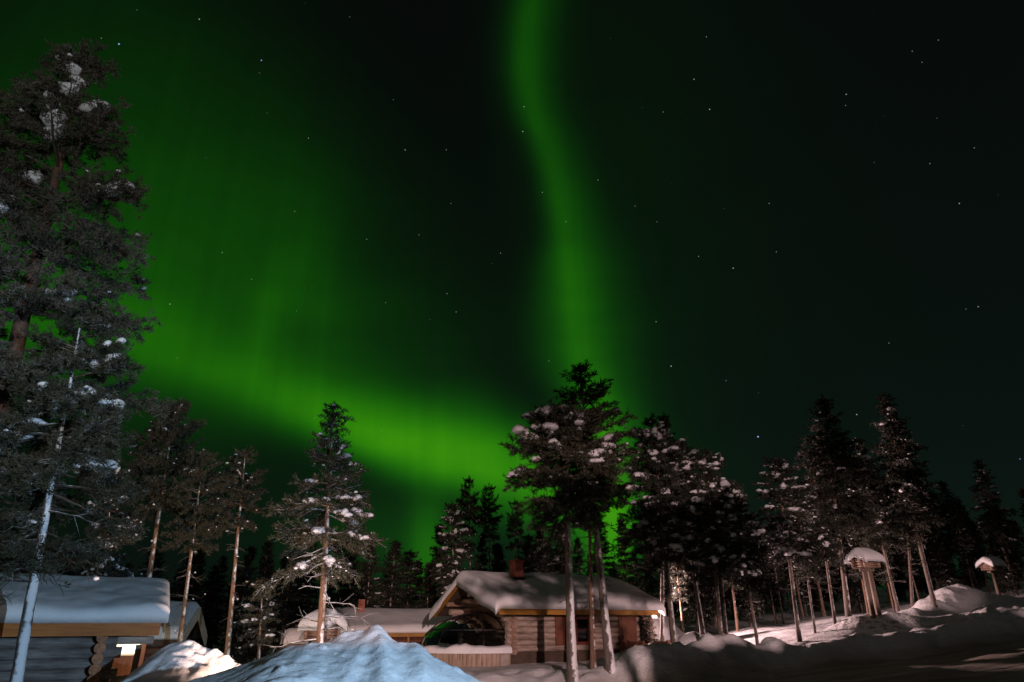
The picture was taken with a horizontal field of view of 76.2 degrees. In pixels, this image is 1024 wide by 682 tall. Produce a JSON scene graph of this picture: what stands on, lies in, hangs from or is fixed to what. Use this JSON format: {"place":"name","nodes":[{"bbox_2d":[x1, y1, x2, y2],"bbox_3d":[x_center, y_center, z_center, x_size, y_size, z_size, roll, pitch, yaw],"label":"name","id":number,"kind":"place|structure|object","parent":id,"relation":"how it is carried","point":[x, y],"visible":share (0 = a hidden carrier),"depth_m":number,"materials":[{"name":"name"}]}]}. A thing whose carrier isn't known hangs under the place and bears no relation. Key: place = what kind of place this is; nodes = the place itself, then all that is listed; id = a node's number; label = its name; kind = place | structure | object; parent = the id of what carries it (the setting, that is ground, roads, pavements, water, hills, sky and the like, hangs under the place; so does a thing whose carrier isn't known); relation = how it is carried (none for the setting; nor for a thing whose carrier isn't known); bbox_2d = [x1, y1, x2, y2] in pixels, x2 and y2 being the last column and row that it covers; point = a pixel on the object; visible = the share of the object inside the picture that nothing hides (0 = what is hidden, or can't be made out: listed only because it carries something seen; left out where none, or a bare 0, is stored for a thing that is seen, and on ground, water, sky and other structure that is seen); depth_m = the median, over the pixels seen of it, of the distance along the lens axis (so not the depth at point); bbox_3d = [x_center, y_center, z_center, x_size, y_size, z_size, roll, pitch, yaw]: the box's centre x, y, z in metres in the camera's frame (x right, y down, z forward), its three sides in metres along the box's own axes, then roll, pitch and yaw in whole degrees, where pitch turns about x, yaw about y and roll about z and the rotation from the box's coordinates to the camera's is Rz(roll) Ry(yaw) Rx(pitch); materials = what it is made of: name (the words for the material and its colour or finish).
{"place":"outdoors","nodes":[
{"label":"outdoors","id":0,"kind":"place"},
{"bbox_2d":[0,0,1023,620],"label":"sky","id":1,"kind":"structure","parent":0,"point":[414,217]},
{"bbox_2d":[152,580,1023,681],"bbox_3d":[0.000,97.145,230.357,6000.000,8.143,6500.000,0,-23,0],"label":"snow ground","id":2,"kind":"structure","parent":0,"point":[962,633],"depth_m":19.10,"materials":[{"name":"white snow"}]},
{"bbox_2d":[0,311,150,681],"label":"pine tree","id":3,"kind":"object","parent":2,"relation":"on","point":[18,477],"visible":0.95,"depth_m":12.55,"materials":[{"name":"green plant"}]},
{"bbox_2d":[0,573,169,681],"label":"log cabin","id":4,"kind":"object","parent":2,"relation":"on","point":[103,629],"visible":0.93,"depth_m":13.87,"materials":[{"name":"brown wood"}]},
{"bbox_2d":[116,644,140,655],"bbox_3d":[-9.975,7.931,16.974,0.600,0.440,0.047,12,-26,-26],"label":"window","id":5,"kind":"structure","parent":4,"relation":"in","point":[127,649],"depth_m":16.93,"materials":[{"name":"white glass"}]},
{"bbox_2d":[0,37,176,506],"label":"pine tree","id":6,"kind":"object","parent":2,"relation":"on","point":[53,122],"visible":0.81,"depth_m":15.56,"materials":[{"name":"green plant"}]},
{"bbox_2d":[71,457,144,576],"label":"pine tree","id":7,"kind":"object","parent":2,"relation":"on","point":[115,562],"visible":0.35,"depth_m":18.64,"materials":[{"name":"green plant"}]},
{"bbox_2d":[136,551,168,579],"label":"pine tree","id":8,"kind":"object","parent":2,"relation":"on","point":[156,565],"visible":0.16,"depth_m":46.01,"materials":[{"name":"green plant"}]},
{"bbox_2d":[118,397,212,579],"bbox_3d":[-11.343,6.374,20.439,2.845,9.860,2.779,-15,-27,31],"label":"pine tree","id":9,"kind":"object","parent":2,"relation":"on","point":[158,494],"visible":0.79,"depth_m":21.19,"materials":[{"name":"green plant"}]},
{"bbox_2d":[151,567,184,646],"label":"spruce tree","id":10,"kind":"object","parent":2,"relation":"on","point":[177,577],"visible":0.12,"depth_m":57.03,"materials":[{"name":"green plant"}]},
{"bbox_2d":[143,601,207,662],"bbox_3d":[-13.421,9.937,20.767,6.080,3.253,4.645,6,-24,-13],"label":"log cabin","id":11,"kind":"object","parent":2,"relation":"on","point":[195,627],"visible":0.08,"depth_m":20.68,"materials":[{"name":"brown wood"}]},
{"bbox_2d":[119,640,240,681],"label":"snow pile","id":12,"kind":"object","parent":2,"relation":"on","point":[185,661],"visible":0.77,"depth_m":11.57,"materials":[{"name":"white snow"}]},
{"bbox_2d":[155,547,205,646],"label":"spruce tree","id":13,"kind":"object","parent":2,"relation":"on","point":[195,559],"visible":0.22,"depth_m":40.01,"materials":[{"name":"green plant"}]},
{"bbox_2d":[182,548,206,639],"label":"spruce tree","id":14,"kind":"object","parent":2,"relation":"on","point":[200,589],"visible":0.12,"depth_m":54.86,"materials":[{"name":"green plant"}]},
{"bbox_2d":[160,448,235,641],"bbox_3d":[-9.399,6.801,18.980,1.979,7.535,2.117,10,-25,-23],"label":"pine tree","id":15,"kind":"object","parent":2,"relation":"on","point":[210,526],"visible":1,"depth_m":19.36,"materials":[{"name":"green plant"}]},
{"bbox_2d":[193,564,224,645],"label":"spruce tree","id":16,"kind":"object","parent":2,"relation":"on","point":[207,588],"visible":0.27,"depth_m":52.34,"materials":[{"name":"green plant"}]},
{"bbox_2d":[195,554,229,649],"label":"spruce tree","id":17,"kind":"object","parent":2,"relation":"on","point":[211,626],"visible":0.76,"depth_m":40.27,"materials":[{"name":"green plant"}]},
{"bbox_2d":[217,544,259,664],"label":"spruce tree","id":18,"kind":"object","parent":2,"relation":"on","point":[238,611],"visible":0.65,"depth_m":33.26,"materials":[{"name":"green plant"}]},
{"bbox_2d":[210,445,269,655],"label":"pine tree","id":19,"kind":"object","parent":2,"relation":"on","point":[240,493],"visible":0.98,"depth_m":19.94,"materials":[{"name":"green plant"}]},
{"bbox_2d":[232,577,282,658],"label":"pine tree","id":20,"kind":"object","parent":2,"relation":"on","point":[260,619],"visible":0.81,"depth_m":21.07,"materials":[{"name":"green plant"}]},
{"bbox_2d":[239,540,281,662],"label":"spruce tree","id":21,"kind":"object","parent":2,"relation":"on","point":[265,569],"visible":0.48,"depth_m":37.15,"materials":[{"name":"green plant"}]},
{"bbox_2d":[263,556,292,652],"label":"spruce tree","id":22,"kind":"object","parent":2,"relation":"on","point":[283,560],"visible":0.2,"depth_m":51.33,"materials":[{"name":"green plant"}]},
{"bbox_2d":[270,558,305,650],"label":"pine tree","id":23,"kind":"object","parent":2,"relation":"on","point":[286,601],"visible":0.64,"depth_m":43.17,"materials":[{"name":"green plant"}]},
{"bbox_2d":[280,628,307,647],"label":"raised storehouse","id":24,"kind":"structure","parent":2,"relation":"on","point":[291,633],"depth_m":24.29,"materials":[{"name":"wood"}]},
{"bbox_2d":[282,550,320,648],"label":"spruce tree","id":25,"kind":"object","parent":2,"relation":"on","point":[308,595],"visible":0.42,"depth_m":43.54,"materials":[{"name":"green plant"}]},
{"bbox_2d":[250,400,388,652],"bbox_3d":[-5.536,5.971,18.744,3.604,8.957,3.970,10,-26,-27],"label":"pine tree","id":26,"kind":"object","parent":2,"relation":"on","point":[312,530],"visible":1,"depth_m":18.72,"materials":[{"name":"green plant"}]},
{"bbox_2d":[297,608,347,642],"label":"raised storehouse","id":27,"kind":"structure","parent":2,"relation":"on","point":[308,626],"depth_m":20.37,"materials":[{"name":"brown wood"}]},
{"bbox_2d":[187,624,483,681],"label":"snow pile","id":28,"kind":"object","parent":2,"relation":"on","point":[375,653],"visible":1,"depth_m":7.58,"materials":[{"name":"white snow"}]},
{"bbox_2d":[331,554,361,607],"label":"pine tree","id":29,"kind":"object","parent":2,"relation":"on","point":[334,594],"visible":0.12,"depth_m":49.46,"materials":[{"name":"green plant"}]},
{"bbox_2d":[332,550,361,607],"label":"spruce tree","id":30,"kind":"object","parent":2,"relation":"on","point":[343,596],"visible":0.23,"depth_m":41.50,"materials":[{"name":"green plant"}]},
{"bbox_2d":[349,540,387,607],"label":"spruce tree","id":31,"kind":"object","parent":2,"relation":"on","point":[368,572],"visible":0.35,"depth_m":33.68,"materials":[{"name":"green plant"}]},
{"bbox_2d":[368,539,409,608],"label":"spruce tree","id":32,"kind":"object","parent":2,"relation":"on","point":[395,552],"visible":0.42,"depth_m":36.65,"materials":[{"name":"green plant"}]},
{"bbox_2d":[334,599,451,644],"bbox_3d":[-4.729,14.290,31.504,7.960,3.330,5.360,7,-24,-17],"label":"log cabin","id":33,"kind":"object","parent":2,"relation":"on","point":[409,625],"visible":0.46,"depth_m":29.77,"materials":[{"name":"brown wood"}]},
{"bbox_2d":[392,549,423,608],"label":"pine tree","id":34,"kind":"object","parent":2,"relation":"on","point":[410,568],"visible":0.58,"depth_m":46.66,"materials":[{"name":"green plant"}]},
{"bbox_2d":[410,562,437,607],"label":"spruce tree","id":35,"kind":"object","parent":2,"relation":"on","point":[428,588],"visible":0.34,"depth_m":37.30,"materials":[{"name":"green plant"}]},
{"bbox_2d":[422,523,451,604],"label":"spruce tree","id":36,"kind":"object","parent":2,"relation":"on","point":[437,530],"visible":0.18,"depth_m":41.37,"materials":[{"name":"green plant"}]},
{"bbox_2d":[429,501,476,596],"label":"pine tree","id":37,"kind":"object","parent":2,"relation":"on","point":[446,577],"visible":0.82,"depth_m":32.28,"materials":[{"name":"green plant"}]},
{"bbox_2d":[455,474,482,570],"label":"pine tree","id":38,"kind":"object","parent":2,"relation":"on","point":[472,509],"visible":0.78,"depth_m":37.20,"materials":[{"name":"green plant"}]},
{"bbox_2d":[471,533,489,570],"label":"spruce tree","id":39,"kind":"object","parent":2,"relation":"on","point":[482,560],"visible":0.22,"depth_m":36.97,"materials":[{"name":"green plant"}]},
{"bbox_2d":[477,483,503,571],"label":"pine tree","id":40,"kind":"object","parent":2,"relation":"on","point":[487,511],"visible":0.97,"depth_m":37.94,"materials":[{"name":"green plant"}]},
{"bbox_2d":[491,542,508,571],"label":"spruce tree","id":41,"kind":"object","parent":2,"relation":"on","point":[496,552],"visible":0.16,"depth_m":43.34,"materials":[{"name":"green plant"}]},
{"bbox_2d":[505,499,525,559],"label":"pine tree","id":42,"kind":"object","parent":2,"relation":"on","point":[514,521],"visible":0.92,"depth_m":35.74,"materials":[{"name":"green plant"}]},
{"bbox_2d":[512,534,540,572],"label":"pine tree","id":43,"kind":"object","parent":2,"relation":"on","point":[526,546],"visible":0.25,"depth_m":46.12,"materials":[{"name":"green plant"}]},
{"bbox_2d":[524,528,554,573],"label":"spruce tree","id":44,"kind":"object","parent":2,"relation":"on","point":[540,564],"visible":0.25,"depth_m":32.24,"materials":[{"name":"green plant"}]},
{"bbox_2d":[421,560,669,666],"bbox_3d":[0.632,10.550,24.954,9.020,4.017,5.740,13,-26,-27],"label":"log cabin","id":45,"kind":"object","parent":2,"relation":"on","point":[516,614],"visible":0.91,"depth_m":23.29,"materials":[{"name":"wood"}]},
{"bbox_2d":[562,617,589,644],"bbox_3d":[2.315,10.532,23.771,1.200,0.920,0.200,13,-26,-27],"label":"window","id":46,"kind":"structure","parent":45,"relation":"in","point":[582,624],"depth_m":23.82,"materials":[{"name":"red paint"}]},
{"bbox_2d":[618,616,637,652],"bbox_3d":[4.404,11.216,24.709,0.850,1.500,0.130,13,-26,-27],"label":"door","id":47,"kind":"structure","parent":45,"relation":"in","point":[627,626],"depth_m":24.78,"materials":[{"name":"brown wood"}]},
{"bbox_2d":[547,520,577,573],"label":"spruce tree","id":48,"kind":"object","parent":2,"relation":"on","point":[559,557],"visible":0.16,"depth_m":34.21,"materials":[{"name":"green plant"}]},
{"bbox_2d":[498,399,631,681],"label":"pine tree","id":49,"kind":"object","parent":2,"relation":"on","point":[550,469],"visible":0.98,"depth_m":19.08,"materials":[{"name":"green plant"}]},
{"bbox_2d":[571,538,588,575],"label":"spruce tree","id":50,"kind":"object","parent":2,"relation":"on","point":[578,560],"visible":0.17,"depth_m":36.11,"materials":[{"name":"green plant"}]},
{"bbox_2d":[533,359,641,673],"bbox_3d":[2.420,5.107,19.890,3.457,9.729,3.436,2,-24,-12],"label":"pine tree","id":51,"kind":"object","parent":2,"relation":"on","point":[593,394],"visible":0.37,"depth_m":20.24,"materials":[{"name":"green plant"}]},
{"bbox_2d":[571,469,613,668],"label":"pine tree","id":52,"kind":"object","parent":2,"relation":"on","point":[593,663],"visible":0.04,"depth_m":19.62,"materials":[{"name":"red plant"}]},
{"bbox_2d":[587,528,620,576],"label":"spruce tree","id":53,"kind":"object","parent":2,"relation":"on","point":[604,549],"visible":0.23,"depth_m":38.16,"materials":[{"name":"green plant"}]},
{"bbox_2d":[611,518,646,590],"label":"spruce tree","id":54,"kind":"object","parent":2,"relation":"on","point":[627,568],"visible":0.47,"depth_m":34.01,"materials":[{"name":"green plant"}]},
{"bbox_2d":[631,541,660,594],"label":"pine tree","id":55,"kind":"object","parent":2,"relation":"on","point":[651,585],"visible":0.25,"depth_m":38.20,"materials":[{"name":"green plant"}]},
{"bbox_2d":[637,615,658,644],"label":"spruce tree","id":56,"kind":"object","parent":2,"relation":"on","point":[647,636],"visible":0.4,"depth_m":24.96,"materials":[{"name":"green plant"}]},
{"bbox_2d":[632,412,680,640],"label":"spruce tree","id":57,"kind":"object","parent":2,"relation":"on","point":[646,559],"visible":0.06,"depth_m":25.98,"materials":[{"name":"green plant"}]},
{"bbox_2d":[614,412,713,643],"bbox_3d":[5.258,6.592,22.217,3.524,8.522,3.362,-8,-24,18],"label":"pine tree","id":58,"kind":"object","parent":2,"relation":"on","point":[670,482],"visible":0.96,"depth_m":22.13,"materials":[{"name":"green plant"}]},
{"bbox_2d":[668,558,692,633],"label":"pine tree","id":59,"kind":"object","parent":2,"relation":"on","point":[677,581],"visible":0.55,"depth_m":28.94,"materials":[{"name":"green plant"}]},
{"bbox_2d":[655,438,711,633],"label":"pine tree","id":60,"kind":"object","parent":2,"relation":"on","point":[692,453],"visible":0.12,"depth_m":24.76,"materials":[{"name":"green plant"}]},
{"bbox_2d":[675,560,716,632],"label":"spruce tree","id":61,"kind":"object","parent":2,"relation":"on","point":[705,610],"visible":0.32,"depth_m":33.62,"materials":[{"name":"green plant"}]},
{"bbox_2d":[676,569,732,625],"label":"spruce tree","id":62,"kind":"object","parent":2,"relation":"on","point":[727,599],"visible":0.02,"depth_m":37.41,"materials":[{"name":"green plant"}]},
{"bbox_2d":[666,448,752,634],"bbox_3d":[6.567,6.877,21.539,2.694,6.862,2.590,-15,-27,31],"label":"pine tree","id":63,"kind":"object","parent":2,"relation":"on","point":[699,511],"visible":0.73,"depth_m":21.45,"materials":[{"name":"green plant"}]},
{"bbox_2d":[702,575,720,626],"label":"pine tree","id":64,"kind":"object","parent":2,"relation":"on","point":[711,578],"visible":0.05,"depth_m":36.31,"materials":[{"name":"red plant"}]},
{"bbox_2d":[692,471,745,633],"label":"pine tree","id":65,"kind":"object","parent":2,"relation":"on","point":[723,602],"visible":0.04,"depth_m":22.06,"materials":[{"name":"green plant"}]},
{"bbox_2d":[718,557,743,631],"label":"pine tree","id":66,"kind":"object","parent":2,"relation":"on","point":[729,584],"visible":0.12,"depth_m":30.73,"materials":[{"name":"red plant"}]},
{"bbox_2d":[714,480,773,644],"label":"pine tree","id":67,"kind":"object","parent":2,"relation":"on","point":[751,561],"visible":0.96,"depth_m":20.77,"materials":[{"name":"green plant"}]},
{"bbox_2d":[734,559,763,626],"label":"spruce tree","id":68,"kind":"object","parent":2,"relation":"on","point":[743,593],"visible":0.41,"depth_m":31.82,"materials":[{"name":"green plant"}]},
{"bbox_2d":[754,579,771,615],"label":"spruce tree","id":69,"kind":"object","parent":2,"relation":"on","point":[759,592],"visible":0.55,"depth_m":40.66,"materials":[{"name":"green plant"}]},
{"bbox_2d":[757,538,781,623],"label":"pine tree","id":70,"kind":"object","parent":2,"relation":"on","point":[766,587],"visible":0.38,"depth_m":34.05,"materials":[{"name":"green plant"}]},
{"bbox_2d":[764,579,787,611],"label":"spruce tree","id":71,"kind":"object","parent":2,"relation":"on","point":[776,602],"visible":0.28,"depth_m":43.72,"materials":[{"name":"green plant"}]},
{"bbox_2d":[764,547,788,623],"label":"pine tree","id":72,"kind":"object","parent":2,"relation":"on","point":[773,577],"visible":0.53,"depth_m":33.27,"materials":[{"name":"green plant"}]},
{"bbox_2d":[751,455,824,641],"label":"pine tree","id":73,"kind":"object","parent":2,"relation":"on","point":[783,538],"visible":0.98,"depth_m":22.50,"materials":[{"name":"green plant"}]},
{"bbox_2d":[778,518,804,618],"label":"pine tree","id":74,"kind":"object","parent":2,"relation":"on","point":[797,591],"visible":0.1,"depth_m":33.95,"materials":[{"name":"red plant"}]},
{"bbox_2d":[783,528,825,615],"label":"spruce tree","id":75,"kind":"object","parent":2,"relation":"on","point":[805,595],"visible":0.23,"depth_m":36.85,"materials":[{"name":"green plant"}]},
{"bbox_2d":[788,484,823,633],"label":"spruce tree","id":76,"kind":"object","parent":2,"relation":"on","point":[812,566],"visible":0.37,"depth_m":23.11,"materials":[{"name":"green plant"}]},
{"bbox_2d":[797,523,826,616],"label":"pine tree","id":77,"kind":"object","parent":2,"relation":"on","point":[820,595],"visible":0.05,"depth_m":32.93,"materials":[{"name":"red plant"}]},
{"bbox_2d":[802,449,845,624],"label":"spruce tree","id":78,"kind":"object","parent":2,"relation":"on","point":[826,539],"visible":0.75,"depth_m":23.81,"materials":[{"name":"green plant"}]},
{"bbox_2d":[819,549,838,613],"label":"pine tree","id":79,"kind":"object","parent":2,"relation":"on","point":[832,579],"visible":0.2,"depth_m":32.87,"materials":[{"name":"green plant"}]},
{"bbox_2d":[788,393,889,617],"bbox_3d":[12.448,6.399,25.162,3.688,9.188,3.535,-9,-25,19],"label":"spruce tree","id":80,"kind":"object","parent":2,"relation":"on","point":[853,507],"visible":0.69,"depth_m":25.07,"materials":[{"name":"green plant"}]},
{"bbox_2d":[834,513,878,612],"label":"spruce tree","id":81,"kind":"object","parent":2,"relation":"on","point":[855,589],"visible":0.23,"depth_m":33.67,"materials":[{"name":"green plant"}]},
{"bbox_2d":[843,530,875,613],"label":"pine tree","id":82,"kind":"object","parent":2,"relation":"on","point":[847,549],"visible":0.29,"depth_m":31.64,"materials":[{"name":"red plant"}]},
{"bbox_2d":[844,547,885,618],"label":"raised storehouse","id":83,"kind":"structure","parent":2,"relation":"on","point":[864,561],"depth_m":22.70,"materials":[{"name":"brown wood"}]},
{"bbox_2d":[846,437,917,611],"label":"spruce tree","id":84,"kind":"object","parent":2,"relation":"on","point":[879,543],"visible":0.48,"depth_m":26.70,"materials":[{"name":"green plant"}]},
{"bbox_2d":[875,548,896,611],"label":"pine tree","id":85,"kind":"object","parent":2,"relation":"on","point":[883,576],"visible":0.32,"depth_m":31.27,"materials":[{"name":"green plant"}]},
{"bbox_2d":[888,537,918,596],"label":"pine tree","id":86,"kind":"object","parent":2,"relation":"on","point":[899,566],"visible":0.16,"depth_m":36.75,"materials":[{"name":"green plant"}]},
{"bbox_2d":[889,554,919,601],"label":"spruce tree","id":87,"kind":"object","parent":2,"relation":"on","point":[899,576],"visible":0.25,"depth_m":37.40,"materials":[{"name":"green plant"}]},
{"bbox_2d":[892,531,921,599],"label":"pine tree","id":88,"kind":"object","parent":2,"relation":"on","point":[905,566],"visible":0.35,"depth_m":33.37,"materials":[{"name":"green plant"}]},
{"bbox_2d":[867,392,948,607],"bbox_3d":[16.068,6.402,26.566,2.854,9.213,2.666,0,-23,-2],"label":"spruce tree","id":89,"kind":"object","parent":2,"relation":"on","point":[908,488],"visible":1,"depth_m":26.60,"materials":[{"name":"green plant"}]},
{"bbox_2d":[884,426,933,606],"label":"spruce tree","id":90,"kind":"object","parent":2,"relation":"on","point":[913,537],"visible":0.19,"depth_m":28.36,"materials":[{"name":"green plant"}]},
{"bbox_2d":[913,550,927,594],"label":"spruce tree","id":91,"kind":"object","parent":2,"relation":"on","point":[924,584],"visible":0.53,"depth_m":41.31,"materials":[{"name":"green plant"}]},
{"bbox_2d":[922,529,941,586],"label":"pine tree","id":92,"kind":"object","parent":2,"relation":"on","point":[927,544],"visible":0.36,"depth_m":35.94,"materials":[{"name":"green plant"}]},
{"bbox_2d":[927,532,960,590],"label":"spruce tree","id":93,"kind":"object","parent":2,"relation":"on","point":[944,581],"visible":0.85,"depth_m":31.89,"materials":[{"name":"green plant"}]},
{"bbox_2d":[935,480,982,589],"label":"spruce tree","id":94,"kind":"object","parent":2,"relation":"on","point":[949,504],"visible":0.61,"depth_m":36.92,"materials":[{"name":"green plant"}]},
{"bbox_2d":[954,498,991,588],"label":"spruce tree","id":95,"kind":"object","parent":2,"relation":"on","point":[977,575],"visible":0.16,"depth_m":40.84,"materials":[{"name":"green plant"}]},
{"bbox_2d":[960,520,992,592],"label":"pine tree","id":96,"kind":"object","parent":2,"relation":"on","point":[973,527],"visible":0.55,"depth_m":32.77,"materials":[{"name":"green plant"}]},
{"bbox_2d":[975,556,1006,594],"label":"raised storehouse","id":97,"kind":"structure","parent":2,"relation":"on","point":[989,564],"depth_m":28.23,"materials":[{"name":"brown wood"}]},
{"bbox_2d":[968,459,1023,595],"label":"spruce tree","id":98,"kind":"object","parent":2,"relation":"on","point":[1002,531],"visible":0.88,"depth_m":32.05,"materials":[{"name":"green plant"}]},
{"bbox_2d":[984,525,1019,595],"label":"spruce tree","id":99,"kind":"object","parent":2,"relation":"on","point":[1004,576],"visible":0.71,"depth_m":29.56,"materials":[{"name":"green plant"}]},
{"bbox_2d":[988,504,1023,589],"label":"spruce tree","id":100,"kind":"object","parent":2,"relation":"on","point":[1017,573],"visible":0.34,"depth_m":35.39,"materials":[{"name":"green plant"}]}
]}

